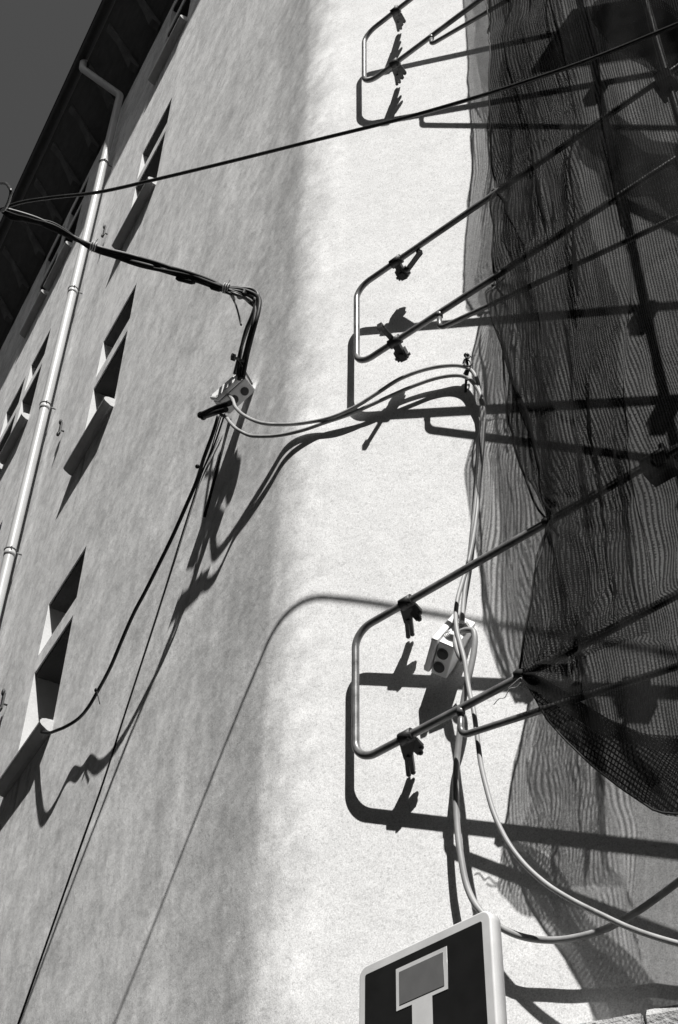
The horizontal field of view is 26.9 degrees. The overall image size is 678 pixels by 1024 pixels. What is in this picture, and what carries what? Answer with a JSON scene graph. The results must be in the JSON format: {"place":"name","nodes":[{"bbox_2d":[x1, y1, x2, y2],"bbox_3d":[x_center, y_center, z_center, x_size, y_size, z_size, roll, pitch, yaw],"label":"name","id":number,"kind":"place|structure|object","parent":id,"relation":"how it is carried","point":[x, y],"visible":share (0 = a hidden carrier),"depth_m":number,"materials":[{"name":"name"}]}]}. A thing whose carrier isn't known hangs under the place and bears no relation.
{"place":"outdoors","nodes":[
{"label":"outdoors","id":0,"kind":"place"},
{"bbox_2d":[0,0,101,220],"label":"sky","id":1,"kind":"structure","parent":0,"point":[41,40],"materials":[{"name":"grey"}]},
{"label":"pavement","id":2,"kind":"structure","parent":0,"visible":0},
{"bbox_2d":[359,911,506,1023],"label":"road sign","id":3,"kind":"object","parent":2,"relation":"on","point":[453,974],"visible":1,"depth_m":3.76,"materials":[{"name":"black metal"}]},
{"bbox_2d":[654,38,677,168],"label":"scaffold","id":4,"kind":"object","parent":2,"relation":"on","point":[666,79],"visible":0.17,"depth_m":6.18,"materials":[{"name":"black metal"}]},
{"bbox_2d":[362,0,488,85],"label":"guard frame","id":5,"kind":"object","parent":4,"relation":"attached to","point":[395,65],"visible":1,"depth_m":8.19,"materials":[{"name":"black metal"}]},
{"bbox_2d":[485,0,677,816],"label":"scaffold net","id":6,"kind":"object","parent":5,"relation":"attached to","point":[620,744],"visible":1,"depth_m":5.28,"materials":[{"name":"black fabric"}]},
{"bbox_2d":[493,677,521,704],"bbox_3d":[0.556,0.592,4.698,0.016,0.037,0.136,33,-52,-28],"label":"loose string","id":7,"kind":"object","parent":6,"relation":"hanging from","point":[509,688],"visible":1,"depth_m":4.69,"materials":[{"name":"grey fabric"}]},
{"bbox_2d":[351,482,670,776],"bbox_3d":[1.069,0.171,4.653,2.610,1.158,0.148,-31,-52,29],"label":"guard frame","id":8,"kind":"object","parent":4,"relation":"attached to","point":[409,742],"visible":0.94,"depth_m":5.08,"materials":[{"name":"black metal"}]},
{"bbox_2d":[354,65,675,362],"bbox_3d":[1.109,-1.337,6.106,2.619,1.185,0.215,-27,-51,26],"label":"guard frame","id":9,"kind":"object","parent":4,"relation":"attached to","point":[401,353],"visible":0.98,"depth_m":6.47,"materials":[{"name":"black metal"}]},
{"bbox_2d":[452,627,677,943],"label":"looped cable","id":10,"kind":"object","parent":4,"relation":"hanging from","point":[669,888],"visible":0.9,"depth_m":4.50,"materials":[{"name":"grey plastic"}]},
{"bbox_2d":[593,0,677,73],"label":"folded sheeting","id":11,"kind":"object","parent":4,"relation":"hanging from","point":[644,45],"visible":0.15,"depth_m":6.85,"materials":[{"name":"black fabric"}]},
{"label":"street","id":12,"kind":"structure","parent":0,"visible":0},
{"bbox_2d":[0,0,677,1023],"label":"corner house","id":13,"kind":"structure","parent":12,"relation":"on","point":[262,842],"depth_m":6.92,"materials":[{"name":"paint"}]},
{"bbox_2d":[0,378,24,470],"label":"window","id":14,"kind":"structure","parent":13,"relation":"in","point":[16,399],"depth_m":17.28,"materials":[{"name":"paint"}]},
{"bbox_2d":[0,329,50,464],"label":"window","id":15,"kind":"structure","parent":13,"relation":"in","point":[26,404],"depth_m":16.32,"materials":[{"name":"paint"}]},
{"bbox_2d":[19,225,64,337],"bbox_3d":[-3.851,-3.080,19.015,0.338,1.620,0.810,22,-48,-20],"label":"window","id":16,"kind":"structure","parent":13,"relation":"in","point":[42,294],"depth_m":18.58,"materials":[{"name":"paint"}]},
{"bbox_2d":[0,545,86,797],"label":"window","id":17,"kind":"structure","parent":13,"relation":"in","point":[42,702],"depth_m":10.00,"materials":[{"name":"paint"}]},
{"bbox_2d":[43,177,88,290],"bbox_3d":[-3.427,-3.603,18.463,0.338,1.620,0.790,22,-48,-20],"label":"window","id":18,"kind":"structure","parent":13,"relation":"in","point":[67,243],"depth_m":18.06,"materials":[{"name":"paint"}]},
{"bbox_2d":[63,283,136,475],"bbox_3d":[-1.891,-1.111,11.965,0.338,1.620,0.880,22,-48,-20],"label":"window","id":19,"kind":"structure","parent":13,"relation":"in","point":[103,396],"depth_m":12.08,"materials":[{"name":"paint"}]},
{"bbox_2d":[17,413,224,1023],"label":"thin wire","id":20,"kind":"object","parent":13,"relation":"attached to","point":[77,854],"visible":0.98,"depth_m":7.52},
{"bbox_2d":[40,415,219,733],"bbox_3d":[-1.328,0.748,8.069,0.070,0.856,3.085,20,-47,-18],"label":"drop cable","id":21,"kind":"object","parent":13,"relation":"attached to","point":[141,598],"visible":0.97,"depth_m":7.47,"materials":[{"name":"black rubber"}]},
{"bbox_2d":[0,208,261,384],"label":"cable bundle","id":22,"kind":"object","parent":13,"relation":"attached to","point":[238,292],"visible":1,"depth_m":7.57,"materials":[{"name":"black rubber"}]},
{"bbox_2d":[0,181,12,211],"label":"cable coil","id":23,"kind":"object","parent":22,"relation":"attached to","point":[9,196],"visible":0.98,"depth_m":6.48,"materials":[{"name":"grey rubber"}]},
{"bbox_2d":[112,98,171,249],"bbox_3d":[-1.838,-3.342,14.116,0.338,1.620,0.880,22,-48,-20],"label":"window","id":24,"kind":"structure","parent":13,"relation":"in","point":[142,193],"depth_m":14.09,"materials":[{"name":"paint"}]},
{"bbox_2d":[148,0,190,84],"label":"window","id":25,"kind":"structure","parent":13,"relation":"in","point":[180,21],"depth_m":15.84,"materials":[{"name":"paint"}]},
{"bbox_2d":[194,417,221,497],"bbox_3d":[-0.720,-0.311,7.858,0.015,0.365,0.342,19,-47,-18],"label":"thin wire","id":26,"kind":"object","parent":13,"relation":"attached to","point":[213,442],"visible":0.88,"depth_m":7.88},
{"bbox_2d":[203,418,230,516],"bbox_3d":[-0.653,-0.242,7.634,0.023,0.555,0.246,22,-48,-20],"label":"flat cable","id":27,"kind":"object","parent":13,"relation":"attached to","point":[216,471],"visible":0.92,"depth_m":7.62,"materials":[{"name":"black rubber"}]},
{"bbox_2d":[197,375,254,419],"bbox_3d":[-0.568,-0.585,7.467,0.236,0.467,0.346,22,-48,-20],"label":"junction box","id":28,"kind":"object","parent":13,"relation":"attached to","point":[241,391],"visible":0.85,"depth_m":7.51,"materials":[{"name":"plastic"}]},
{"bbox_2d":[0,22,677,209],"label":"span cable","id":29,"kind":"object","parent":13,"relation":"attached to","point":[559,70],"visible":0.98,"depth_m":6.07,"materials":[{"name":"black rubber"}]},
{"bbox_2d":[219,374,677,946],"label":"slack cable","id":30,"kind":"object","parent":13,"relation":"attached to","point":[497,820],"visible":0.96,"depth_m":5.09,"materials":[{"name":"grey rubber"}]},
{"bbox_2d":[424,615,474,677],"bbox_3d":[0.412,0.495,5.283,0.187,0.273,0.212,9,-44,-8],"label":"junction box","id":31,"kind":"object","parent":13,"relation":"attached to","point":[441,659],"visible":0.86,"depth_m":5.20,"materials":[{"name":"plastic"}]},
{"bbox_2d":[453,635,462,663],"bbox_3d":[0.432,0.494,5.133,0.042,0.131,0.026,-17,-47,18],"label":"cable end","id":32,"kind":"object","parent":31,"relation":"attached to","point":[456,649],"visible":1,"depth_m":5.12,"materials":[{"name":"white plastic"}]},
{"bbox_2d":[462,353,472,392],"bbox_3d":[0.561,-0.620,6.298,0.042,0.171,0.101,14,-45,-13],"label":"wall hook","id":33,"kind":"object","parent":13,"relation":"attached to","point":[467,356],"depth_m":6.29,"materials":[{"name":"black metal"}]},
{"bbox_2d":[226,363,482,623],"bbox_3d":[-0.035,-0.145,6.331,1.535,2.289,0.149,-27,-51,26],"label":"slack cable","id":34,"kind":"object","parent":33,"relation":"hanging from","point":[366,400],"visible":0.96,"depth_m":6.39,"materials":[{"name":"grey rubber"}]}
]}

